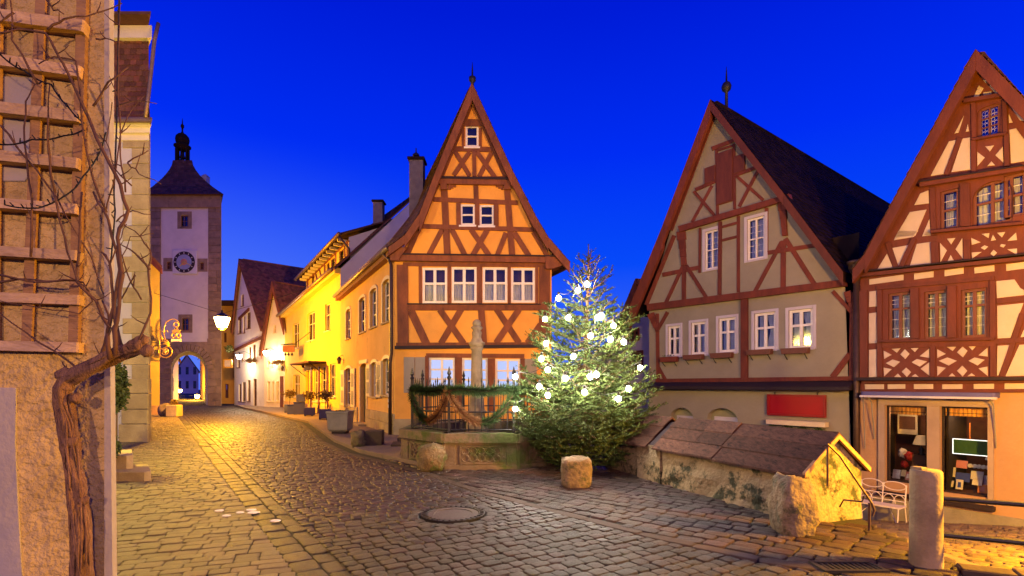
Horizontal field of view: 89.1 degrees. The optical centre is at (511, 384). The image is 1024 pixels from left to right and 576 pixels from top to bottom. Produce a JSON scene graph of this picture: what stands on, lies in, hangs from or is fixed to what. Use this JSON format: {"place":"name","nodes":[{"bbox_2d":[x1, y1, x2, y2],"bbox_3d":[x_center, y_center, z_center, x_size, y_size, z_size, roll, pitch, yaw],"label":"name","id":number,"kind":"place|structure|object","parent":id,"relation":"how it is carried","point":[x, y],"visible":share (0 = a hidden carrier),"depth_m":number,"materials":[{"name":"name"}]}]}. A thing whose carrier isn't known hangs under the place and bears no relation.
{"place":"outdoors","nodes":[
{"label":"outdoors","id":0,"kind":"place"},
{"bbox_2d":[178,355,199,392],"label":"house","id":1,"kind":"structure","parent":0,"point":[188,375],"depth_m":96.00,"materials":[{"name":"blue paint"}]},
{"bbox_2d":[116,415,294,575],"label":"pavement","id":2,"kind":"structure","parent":0,"point":[171,521],"depth_m":6.16,"materials":[{"name":"cobble stone"},{"name":"soil"}]},
{"bbox_2d":[0,0,116,575],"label":"rendered wall","id":3,"kind":"structure","parent":2,"relation":"on","point":[34,534],"depth_m":3.08,"materials":[{"name":"beige paint"}]},
{"bbox_2d":[0,0,89,352],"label":"trellis","id":4,"kind":"object","parent":3,"relation":"attached to","point":[43,20],"visible":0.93,"depth_m":3.02,"materials":[{"name":"brown wood"}]},
{"bbox_2d":[0,0,160,575],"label":"grape vine","id":5,"kind":"object","parent":3,"relation":"attached to","point":[65,400],"visible":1,"depth_m":2.95,"materials":[{"name":"brown plant"}]},
{"bbox_2d":[0,0,119,265],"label":"fairy lights","id":6,"kind":"object","parent":5,"relation":"hanging from","point":[71,134],"visible":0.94,"depth_m":2.94},
{"bbox_2d":[116,450,150,481],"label":"stone steps","id":7,"kind":"structure","parent":2,"relation":"on","point":[127,469],"depth_m":8.94,"materials":[{"name":"stone"}]},
{"bbox_2d":[114,11,160,441],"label":"corner house","id":8,"kind":"structure","parent":2,"relation":"on","point":[135,83],"depth_m":14.77,"materials":[{"name":"beige paint"}]},
{"bbox_2d":[115,362,131,417],"bbox_3d":[-7.026,0.395,9.204,0.436,1.851,0.532,0,0,0],"label":"evergreen shrub","id":9,"kind":"object","parent":8,"relation":"attached to","point":[122,392],"visible":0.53,"depth_m":9.21,"materials":[{"name":"green plant"}]},
{"bbox_2d":[148,256,162,414],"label":"lamplit house","id":10,"kind":"structure","parent":2,"relation":"on","point":[156,270],"depth_m":28.00,"materials":[{"name":"orange paint"}]},
{"bbox_2d":[158,319,180,357],"bbox_3d":[-18.182,-2.460,27.595,1.233,2.090,0.130,0,0,0],"label":"guild sign","id":11,"kind":"object","parent":10,"relation":"attached to","point":[174,331],"visible":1,"depth_m":27.57,"materials":[{"name":"gold paint"}]},
{"bbox_2d":[155,289,303,312],"bbox_3d":[-15.393,-4.415,28.662,6.126,2.016,4.984,0,0,29],"label":"span cable","id":12,"kind":"object","parent":10,"relation":"attached to","point":[232,310],"visible":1,"depth_m":26.89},
{"bbox_2d":[213,310,230,329],"bbox_3d":[-13.947,-3.113,25.000,0.631,0.952,0.729,0,0,0],"label":"street lamp","id":13,"kind":"object","parent":12,"relation":"hanging from","point":[222,318],"visible":1,"depth_m":24.83,"materials":[{"name":"glass"}]},
{"bbox_2d":[157,403,170,416],"bbox_3d":[-17.659,1.331,26.517,0.693,0.781,0.687,0,0,-42],"label":"boulder","id":14,"kind":"object","parent":2,"relation":"on","point":[161,409],"visible":0.52,"depth_m":26.26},
{"bbox_2d":[166,399,182,416],"bbox_3d":[-17.085,1.163,26.300,0.520,0.914,0.500,0,0,0],"label":"stone trough","id":15,"kind":"object","parent":2,"relation":"on","point":[175,409],"visible":1,"depth_m":26.06,"materials":[{"name":"stone"}]},
{"bbox_2d":[236,405,416,464],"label":"footway","id":16,"kind":"structure","parent":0,"point":[386,450],"depth_m":15.94,"materials":[{"name":"stone"}]},
{"bbox_2d":[293,402,304,414],"bbox_3d":[-11.224,1.235,27.424,0.580,0.650,0.580,0,0,-20],"label":"planter","id":17,"kind":"object","parent":16,"relation":"on","point":[298,407],"visible":0.84,"depth_m":27.16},
{"bbox_2d":[304,407,314,415],"bbox_3d":[-10.123,1.355,26.003,0.512,0.430,0.500,0,0,-17],"label":"wooden planter","id":18,"kind":"object","parent":16,"relation":"on","point":[309,411],"visible":0.83,"depth_m":25.78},
{"bbox_2d":[300,391,317,400],"bbox_3d":[-10.127,0.736,26.000,0.778,0.910,0.810,0,0,39],"label":"potted shrub","id":19,"kind":"object","parent":18,"relation":"in","point":[310,395],"visible":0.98,"depth_m":25.92,"materials":[{"name":"green plant"}]},
{"bbox_2d":[319,409,330,419],"bbox_3d":[-8.426,1.335,23.427,0.512,0.470,0.500,0,0,-17],"label":"wooden planter","id":20,"kind":"object","parent":16,"relation":"on","point":[322,414],"visible":0.69,"depth_m":23.17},
{"bbox_2d":[315,391,333,408],"bbox_3d":[-8.446,0.691,23.438,0.875,0.920,0.779,0,0,44],"label":"potted shrub","id":21,"kind":"object","parent":20,"relation":"in","point":[326,395],"visible":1,"depth_m":23.32,"materials":[{"name":"green plant"}]},
{"bbox_2d":[326,410,354,433],"bbox_3d":[-5.495,1.191,16.644,0.700,0.777,0.700,0,0,0],"label":"concrete planter","id":22,"kind":"object","parent":16,"relation":"on","point":[339,421],"visible":0.99,"depth_m":16.34,"materials":[{"name":"grey concrete"}]},
{"bbox_2d":[351,429,365,447],"bbox_3d":[-3.919,1.416,13.223,0.392,0.547,0.459,0,0,0],"label":"boulder","id":23,"kind":"object","parent":16,"relation":"on","point":[358,438],"visible":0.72,"depth_m":13.06,"materials":[{"name":"stone"}]},
{"bbox_2d":[365,429,383,445],"bbox_3d":[-3.584,1.400,13.567,0.420,0.420,0.500,0,0,-6],"label":"kerbside stone","id":24,"kind":"object","parent":16,"relation":"on","point":[373,437],"visible":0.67,"depth_m":13.32,"materials":[{"name":"stone"}]},
{"bbox_2d":[276,197,408,412],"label":"yellow house","id":25,"kind":"structure","parent":0,"point":[334,265],"depth_m":27.59,"materials":[{"name":"paint"}]},
{"bbox_2d":[281,332,310,355],"bbox_3d":[-12.444,-2.342,30.118,2.232,1.338,0.306,0,0,22],"label":"hanging sign","id":26,"kind":"object","parent":25,"relation":"attached to","point":[290,348],"visible":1,"depth_m":30.30,"materials":[{"name":"orange metal"}]},
{"bbox_2d":[294,323,298,348],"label":"window","id":27,"kind":"structure","parent":25,"relation":"in","point":[296,326],"depth_m":33.21,"materials":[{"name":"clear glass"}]},
{"bbox_2d":[293,375,299,397],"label":"window","id":28,"kind":"structure","parent":25,"relation":"in","point":[297,377],"depth_m":32.98,"materials":[{"name":"clear glass"}]},
{"bbox_2d":[306,312,314,342],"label":"window","id":29,"kind":"structure","parent":25,"relation":"in","point":[312,315],"depth_m":29.66,"materials":[{"name":"clear glass"}]},
{"bbox_2d":[312,370,317,402],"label":"window","id":30,"kind":"structure","parent":25,"relation":"in","point":[316,371],"depth_m":29.07,"materials":[{"name":"clear glass"}]},
{"bbox_2d":[323,303,330,332],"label":"window","id":31,"kind":"structure","parent":25,"relation":"in","point":[328,305],"depth_m":27.06,"materials":[{"name":"clear glass"}]},
{"bbox_2d":[328,364,335,397],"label":"window","id":32,"kind":"structure","parent":25,"relation":"in","point":[333,367],"depth_m":26.30,"materials":[{"name":"clear glass"}]},
{"bbox_2d":[332,62,569,434],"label":"half timbered house","id":33,"kind":"structure","parent":0,"point":[471,235],"depth_m":16.20,"materials":[{"name":"orange paint"}]},
{"bbox_2d":[357,298,365,334],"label":"window","id":34,"kind":"structure","parent":33,"relation":"in","point":[363,301],"depth_m":20.85,"materials":[{"name":"white paint"}]},
{"bbox_2d":[364,367,365,421],"bbox_3d":[-5.646,0.399,20.338,0.070,2.203,1.088,0,0,-28],"label":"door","id":35,"kind":"structure","parent":33,"relation":"in","point":[364,367],"depth_m":20.69,"materials":[{"name":"brown wood"}]},
{"bbox_2d":[368,289,376,329],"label":"window","id":36,"kind":"structure","parent":33,"relation":"in","point":[374,294],"depth_m":19.17,"materials":[{"name":"white paint"}]},
{"bbox_2d":[380,280,389,324],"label":"window","id":37,"kind":"structure","parent":33,"relation":"in","point":[387,320],"depth_m":17.50,"materials":[{"name":"white paint"}]},
{"bbox_2d":[381,359,388,396],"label":"window","id":38,"kind":"structure","parent":33,"relation":"in","point":[386,395],"depth_m":17.50,"materials":[{"name":"white paint"}]},
{"bbox_2d":[422,268,446,302],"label":"window","id":39,"kind":"structure","parent":33,"relation":"in","point":[434,280],"depth_m":16.31,"materials":[{"name":"white paint"}]},
{"bbox_2d":[429,358,454,386],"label":"window","id":40,"kind":"structure","parent":33,"relation":"in","point":[438,367],"depth_m":16.58,"materials":[{"name":"glass"}]},
{"bbox_2d":[452,267,476,302],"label":"window","id":41,"kind":"structure","parent":33,"relation":"in","point":[464,279],"depth_m":16.31,"materials":[{"name":"white paint"}]},
{"bbox_2d":[459,204,475,226],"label":"window","id":42,"kind":"structure","parent":33,"relation":"in","point":[467,210],"depth_m":16.23,"materials":[{"name":"white paint"}]},
{"bbox_2d":[464,127,479,147],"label":"window","id":43,"kind":"structure","parent":33,"relation":"in","point":[472,136],"depth_m":16.21,"materials":[{"name":"white paint"}]},
{"bbox_2d":[462,358,487,387],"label":"window","id":44,"kind":"structure","parent":33,"relation":"in","point":[466,362],"depth_m":16.26,"materials":[{"name":"glass"}]},
{"bbox_2d":[478,205,494,226],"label":"window","id":45,"kind":"structure","parent":33,"relation":"in","point":[486,214],"depth_m":16.21,"materials":[{"name":"white paint"}]},
{"bbox_2d":[483,267,506,302],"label":"window","id":46,"kind":"structure","parent":33,"relation":"in","point":[494,278],"depth_m":16.31,"materials":[{"name":"white paint"}]},
{"bbox_2d":[495,359,519,385],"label":"window","id":47,"kind":"structure","parent":33,"relation":"in","point":[503,367],"depth_m":16.58,"materials":[{"name":"glass"}]},
{"bbox_2d":[511,268,534,302],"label":"window","id":48,"kind":"structure","parent":33,"relation":"in","point":[522,279],"depth_m":16.31,"materials":[{"name":"white paint"}]},
{"bbox_2d":[173,394,871,575],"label":"street","id":49,"kind":"structure","parent":0,"point":[360,515],"depth_m":5.98,"materials":[{"name":"stone"}]},
{"bbox_2d":[173,358,180,398],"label":"house","id":50,"kind":"structure","parent":49,"relation":"on","point":[175,382],"depth_m":57.00,"materials":[{"name":"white paint"}]},
{"bbox_2d":[150,118,222,405],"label":"clock tower","id":51,"kind":"structure","parent":49,"relation":"on","point":[185,218],"depth_m":41.00,"materials":[{"name":"paint"}]},
{"bbox_2d":[163,258,172,270],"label":"window","id":52,"kind":"structure","parent":51,"relation":"in","point":[167,266],"depth_m":40.97,"materials":[{"name":"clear glass"}]},
{"bbox_2d":[177,211,191,228],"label":"window","id":53,"kind":"structure","parent":51,"relation":"in","point":[183,222],"depth_m":40.97,"materials":[{"name":"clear glass"}]},
{"bbox_2d":[178,314,191,332],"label":"window","id":54,"kind":"structure","parent":51,"relation":"in","point":[185,320],"depth_m":40.98,"materials":[{"name":"clear glass"}]},
{"bbox_2d":[197,258,207,271],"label":"window","id":55,"kind":"structure","parent":51,"relation":"in","point":[202,263],"depth_m":40.97,"materials":[{"name":"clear glass"}]},
{"bbox_2d":[198,358,204,398],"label":"house","id":56,"kind":"structure","parent":49,"relation":"on","point":[202,382],"depth_m":58.05,"materials":[{"name":"paint"}]},
{"bbox_2d":[221,300,233,403],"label":"narrow house","id":57,"kind":"structure","parent":49,"relation":"on","point":[227,380],"depth_m":45.00,"materials":[{"name":"paint"}]},
{"bbox_2d":[223,356,232,367],"bbox_3d":[-20.395,-1.626,37.525,0.842,0.824,0.195,0,0,-13],"label":"framed sign","id":58,"kind":"object","parent":57,"relation":"attached to","point":[227,363],"visible":1,"depth_m":37.47,"materials":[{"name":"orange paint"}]},
{"bbox_2d":[230,258,306,405],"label":"white house","id":59,"kind":"structure","parent":49,"relation":"on","point":[254,278],"depth_m":40.02,"materials":[{"name":"paint"}]},
{"bbox_2d":[178,413,370,575],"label":"road gutter","id":60,"kind":"object","parent":49,"relation":"on","point":[301,549],"visible":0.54,"depth_m":6.12,"materials":[{"name":"stone"}]},
{"bbox_2d":[259,281,304,406],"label":"cream house","id":61,"kind":"structure","parent":49,"relation":"on","point":[273,332],"depth_m":36.31,"materials":[{"name":"paint"}]},
{"bbox_2d":[280,376,283,406],"bbox_3d":[-15.850,0.520,35.819,0.361,2.200,0.080,0,0,32],"label":"door","id":62,"kind":"structure","parent":61,"relation":"in","point":[281,377],"depth_m":35.79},
{"bbox_2d":[421,505,484,523],"bbox_3d":[-0.738,1.634,6.512,0.800,0.072,0.800,0,0,0],"label":"manhole cover","id":63,"kind":"object","parent":49,"relation":"on","point":[450,514],"visible":0.97,"depth_m":6.45,"materials":[{"name":"black metal"}]},
{"bbox_2d":[232,406,916,575],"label":"drain channel","id":64,"kind":"object","parent":49,"relation":"on","point":[318,436],"visible":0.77,"depth_m":6.18,"materials":[{"name":"stone"}]},
{"bbox_2d":[808,560,889,574],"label":"drain grate","id":65,"kind":"object","parent":64,"relation":"on","point":[836,567],"visible":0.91,"depth_m":4.62,"materials":[{"name":"black metal"}]},
{"bbox_2d":[114,0,1023,389],"label":"sky","id":66,"kind":"structure","parent":0,"point":[303,114],"materials":[{"name":"blue"}]},
{"bbox_2d":[386,444,963,575],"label":"town square","id":67,"kind":"structure","parent":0,"point":[623,499],"depth_m":6.39,"materials":[{"name":"stone"}]},
{"bbox_2d":[416,442,447,471],"bbox_3d":[-1.522,1.385,9.857,0.610,0.599,0.513,0,0,0],"label":"boulder","id":68,"kind":"object","parent":67,"relation":"on","point":[433,456],"visible":0.89,"depth_m":9.70,"materials":[{"name":"stone"}]},
{"bbox_2d":[399,319,566,469],"bbox_3d":[-0.604,0.098,11.754,3.593,3.145,3.585,0,0,0],"label":"fountain","id":69,"kind":"object","parent":67,"relation":"on","point":[477,450],"visible":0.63,"depth_m":10.09,"materials":[{"name":"stone"}]},
{"bbox_2d":[410,367,554,432],"bbox_3d":[-0.600,0.290,11.750,3.154,1.300,3.167,0,0,0],"label":"fountain railing","id":70,"kind":"object","parent":69,"relation":"on","point":[415,422],"visible":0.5,"depth_m":10.48,"materials":[{"name":"black metal"}]},
{"bbox_2d":[406,382,560,429],"bbox_3d":[-0.227,0.408,10.955,3.687,0.975,1.974,0,0,-24],"label":"fir garland","id":71,"kind":"object","parent":70,"relation":"hanging from","point":[445,391],"visible":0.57,"depth_m":10.17},
{"bbox_2d":[561,455,592,487],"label":"stone block","id":72,"kind":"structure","parent":67,"relation":"on","point":[576,471],"depth_m":8.18,"materials":[{"name":"stone"}]},
{"bbox_2d":[507,244,666,472],"bbox_3d":[1.344,-0.534,9.885,2.948,4.312,2.820,0,0,-31],"label":"christmas tree","id":73,"kind":"object","parent":67,"relation":"on","point":[584,426],"visible":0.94,"depth_m":9.41,"materials":[{"name":"plant"}]},
{"bbox_2d":[513,278,641,410],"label":"string lights","id":74,"kind":"object","parent":73,"relation":"hanging from","point":[590,336],"visible":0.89,"depth_m":9.16},
{"bbox_2d":[605,414,871,521],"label":"covered wall","id":75,"kind":"structure","parent":67,"relation":"on","point":[737,463],"depth_m":7.10,"materials":[{"name":"beige stone"}]},
{"bbox_2d":[767,471,821,538],"bbox_3d":[3.105,1.353,5.735,0.413,0.740,0.478,0,0,0],"label":"boulder","id":76,"kind":"object","parent":67,"relation":"on","point":[792,504],"visible":0.89,"depth_m":5.56,"materials":[{"name":"stone"}]},
{"bbox_2d":[822,443,875,530],"bbox_3d":[3.834,1.208,5.941,0.520,1.074,0.196,0,0,25],"label":"handrail","id":77,"kind":"object","parent":67,"relation":"on","point":[828,446],"visible":0.94,"depth_m":5.88,"materials":[{"name":"metal"}]},
{"bbox_2d":[909,466,943,568],"bbox_3d":[3.745,1.242,4.699,0.257,0.995,0.256,0,0,0],"label":"stone post","id":78,"kind":"object","parent":67,"relation":"on","point":[926,531],"visible":0.88,"depth_m":4.61,"materials":[{"name":"stone"}]},
{"bbox_2d":[943,496,1023,545],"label":"guard rail","id":79,"kind":"object","parent":78,"relation":"attached to","point":[985,538],"visible":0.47,"depth_m":4.51,"materials":[{"name":"black metal"}]},
{"bbox_2d":[865,520,1023,570],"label":"lane","id":80,"kind":"structure","parent":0,"point":[1000,555],"depth_m":6.85,"materials":[{"name":"stone"}]},
{"bbox_2d":[591,278,648,446],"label":"lavender house","id":81,"kind":"structure","parent":80,"relation":"on","point":[642,343],"depth_m":20.10,"materials":[{"name":"paint"}]},
{"bbox_2d":[627,327,639,341],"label":"window","id":82,"kind":"structure","parent":81,"relation":"in","point":[636,332],"depth_m":20.39,"materials":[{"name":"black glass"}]},
{"bbox_2d":[629,350,642,372],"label":"window","id":83,"kind":"structure","parent":81,"relation":"in","point":[641,351],"depth_m":20.25,"materials":[{"name":"black glass"}]},
{"bbox_2d":[629,66,889,447],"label":"olive house","id":84,"kind":"structure","parent":80,"relation":"on","point":[742,299],"depth_m":15.06,"materials":[{"name":"paint"}]},
{"bbox_2d":[666,323,682,356],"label":"window","id":85,"kind":"structure","parent":84,"relation":"in","point":[677,338],"depth_m":16.71,"materials":[{"name":"white paint"}]},
{"bbox_2d":[689,319,707,355],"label":"window","id":86,"kind":"structure","parent":84,"relation":"in","point":[701,335],"depth_m":16.04,"materials":[{"name":"white paint"}]},
{"bbox_2d":[702,226,717,271],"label":"window","id":87,"kind":"structure","parent":84,"relation":"in","point":[713,244],"depth_m":15.72,"materials":[{"name":"white paint"}]},
{"bbox_2d":[714,416,737,421],"bbox_3d":[6.415,1.467,15.473,0.040,1.011,0.839,0,0,-37],"label":"window sill","id":88,"kind":"structure","parent":84,"relation":"in","point":[734,419],"depth_m":15.47,"materials":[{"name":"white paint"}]},
{"bbox_2d":[716,314,738,353],"bbox_3d":[6.435,-1.468,15.331,0.420,1.142,0.707,0,0,-37],"label":"window","id":89,"kind":"structure","parent":84,"relation":"in","point":[731,325],"depth_m":15.29,"materials":[{"name":"white paint"}]},
{"bbox_2d":[744,211,767,262],"bbox_3d":[6.964,-4.116,14.658,0.375,1.306,0.670,0,0,-37],"label":"window","id":90,"kind":"structure","parent":84,"relation":"in","point":[759,239],"depth_m":14.62,"materials":[{"name":"white paint"}]},
{"bbox_2d":[751,308,778,350],"bbox_3d":[7.108,-1.495,14.449,0.420,1.147,0.752,0,0,-37],"label":"window","id":91,"kind":"structure","parent":84,"relation":"in","point":[769,322],"depth_m":14.39,"materials":[{"name":"white paint"}]},
{"bbox_2d":[767,392,826,417],"bbox_3d":[7.455,0.511,13.664,0.100,0.643,1.474,0,0,-37],"label":"sign board","id":92,"kind":"object","parent":84,"relation":"attached to","point":[797,405],"visible":1,"depth_m":13.61,"materials":[{"name":"red metal"}]},
{"bbox_2d":[785,305,815,349],"bbox_3d":[7.680,-1.478,13.700,0.420,1.145,0.764,0,0,-37],"label":"window","id":93,"kind":"structure","parent":84,"relation":"in","point":[804,325],"depth_m":13.66,"materials":[{"name":"white paint"}]},
{"bbox_2d":[861,478,906,522],"bbox_3d":[8.097,2.592,11.466,0.527,0.943,0.920,0,0,-34],"label":"iron bench","id":94,"kind":"object","parent":80,"relation":"on","point":[887,505],"visible":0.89,"depth_m":11.39,"materials":[{"name":"metal"}]},
{"bbox_2d":[852,49,1023,526],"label":"shop house","id":95,"kind":"structure","parent":80,"relation":"on","point":[938,268],"depth_m":10.97,"materials":[{"name":"beige"}]},
{"bbox_2d":[847,259,860,454],"bbox_3d":[8.271,0.525,12.479,0.400,6.990,0.400,0,0,0],"label":"rain pipe","id":96,"kind":"object","parent":95,"relation":"attached to","point":[856,383],"visible":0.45,"depth_m":12.42,"materials":[{"name":"metal"}]},
{"bbox_2d":[889,292,910,339],"bbox_3d":[8.966,-1.551,11.904,0.334,1.114,0.492,0,0,-34],"label":"window","id":97,"kind":"structure","parent":95,"relation":"in","point":[902,303],"depth_m":11.85,"materials":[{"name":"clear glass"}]},
{"bbox_2d":[898,414,917,434],"bbox_3d":[9.501,0.955,12.483,0.040,0.470,0.400,0,0,-34],"label":"wall picture","id":98,"kind":"object","parent":95,"relation":"attached to","point":[907,424],"depth_m":12.47},
{"bbox_2d":[912,435,924,466],"bbox_3d":[9.409,1.595,11.939,0.336,0.845,0.336,0,0,-27],"label":"table lamp","id":99,"kind":"object","parent":95,"relation":"in","point":[918,459],"visible":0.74,"depth_m":11.89,"materials":[{"name":"black metal"}]},
{"bbox_2d":[887,405,966,489],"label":"shop window","id":100,"kind":"structure","parent":95,"relation":"in","point":[956,426],"depth_m":11.99,"materials":[{"name":"black glass"}]},
{"bbox_2d":[859,391,999,448],"bbox_3d":[8.927,0.837,11.251,0.370,1.352,2.409,0,0,-34],"label":"awning","id":101,"kind":"object","parent":95,"relation":"attached to","point":[956,395],"visible":1,"depth_m":11.01,"materials":[{"name":"fabric"},{"name":"metal"}]},
{"bbox_2d":[925,290,946,338],"bbox_3d":[9.338,-1.509,11.353,0.334,1.081,0.465,0,0,-34],"label":"window","id":102,"kind":"structure","parent":95,"relation":"in","point":[935,301],"depth_m":11.30,"materials":[{"name":"brown glass"}]},
{"bbox_2d":[941,188,958,228],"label":"window","id":103,"kind":"structure","parent":95,"relation":"in","point":[949,202],"depth_m":11.14,"materials":[{"name":"clear glass"}]},
{"bbox_2d":[925,406,987,497],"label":"shop window","id":104,"kind":"structure","parent":95,"relation":"in","point":[977,416],"depth_m":11.50,"materials":[{"name":"black glass"}]},
{"bbox_2d":[956,460,967,468],"bbox_3d":[9.835,1.743,11.379,0.080,0.160,0.220,0,0,-34],"label":"picture","id":105,"kind":"object","parent":95,"relation":"attached to","point":[961,464],"visible":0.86,"depth_m":11.37},
{"bbox_2d":[955,472,970,481],"bbox_3d":[9.688,1.989,11.168,0.080,0.180,0.240,0,0,-34],"label":"booklet","id":106,"kind":"object","parent":95,"relation":"in","point":[965,477],"visible":1,"depth_m":11.15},
{"bbox_2d":[952,423,986,456],"bbox_3d":[9.769,1.160,11.075,0.050,0.679,0.594,0,0,-34],"label":"light board","id":107,"kind":"object","parent":95,"relation":"hanging from","point":[969,446],"visible":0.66,"depth_m":11.08,"materials":[{"name":"plastic"}]},
{"bbox_2d":[962,288,986,337],"bbox_3d":[9.693,-1.475,10.827,0.334,1.041,0.464,0,0,-34],"label":"window","id":108,"kind":"structure","parent":95,"relation":"in","point":[974,301],"depth_m":10.77,"materials":[{"name":"brown glass"}]},
{"bbox_2d":[970,471,983,479],"bbox_3d":[9.834,1.921,10.988,0.080,0.170,0.200,0,0,-34],"label":"foil picture","id":109,"kind":"object","parent":95,"relation":"in","point":[977,475],"visible":1,"depth_m":10.98,"materials":[{"name":"silver metal"}]},
{"bbox_2d":[978,104,1000,136],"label":"window","id":110,"kind":"structure","parent":95,"relation":"in","point":[997,124],"depth_m":10.53,"materials":[{"name":"glass"}]},
{"bbox_2d":[973,178,1013,225],"bbox_3d":[9.851,-3.663,10.593,0.334,0.912,0.648,0,0,-34],"label":"window","id":111,"kind":"structure","parent":95,"relation":"in","point":[988,207],"depth_m":10.56,"materials":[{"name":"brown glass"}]},
{"bbox_2d":[1004,172,1023,218],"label":"window","id":112,"kind":"structure","parent":95,"relation":"in","point":[1018,186],"depth_m":10.29,"materials":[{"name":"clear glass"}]},
{"bbox_2d":[907,540,980,565],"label":"pavement","id":113,"kind":"structure","parent":80,"relation":"on","point":[959,560],"depth_m":5.02,"materials":[{"name":"stone"}]},
{"bbox_2d":[956,563,1023,575],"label":"edge kerb","id":114,"kind":"structure","parent":80,"relation":"on","point":[971,570],"depth_m":4.48,"materials":[{"name":"stone"}]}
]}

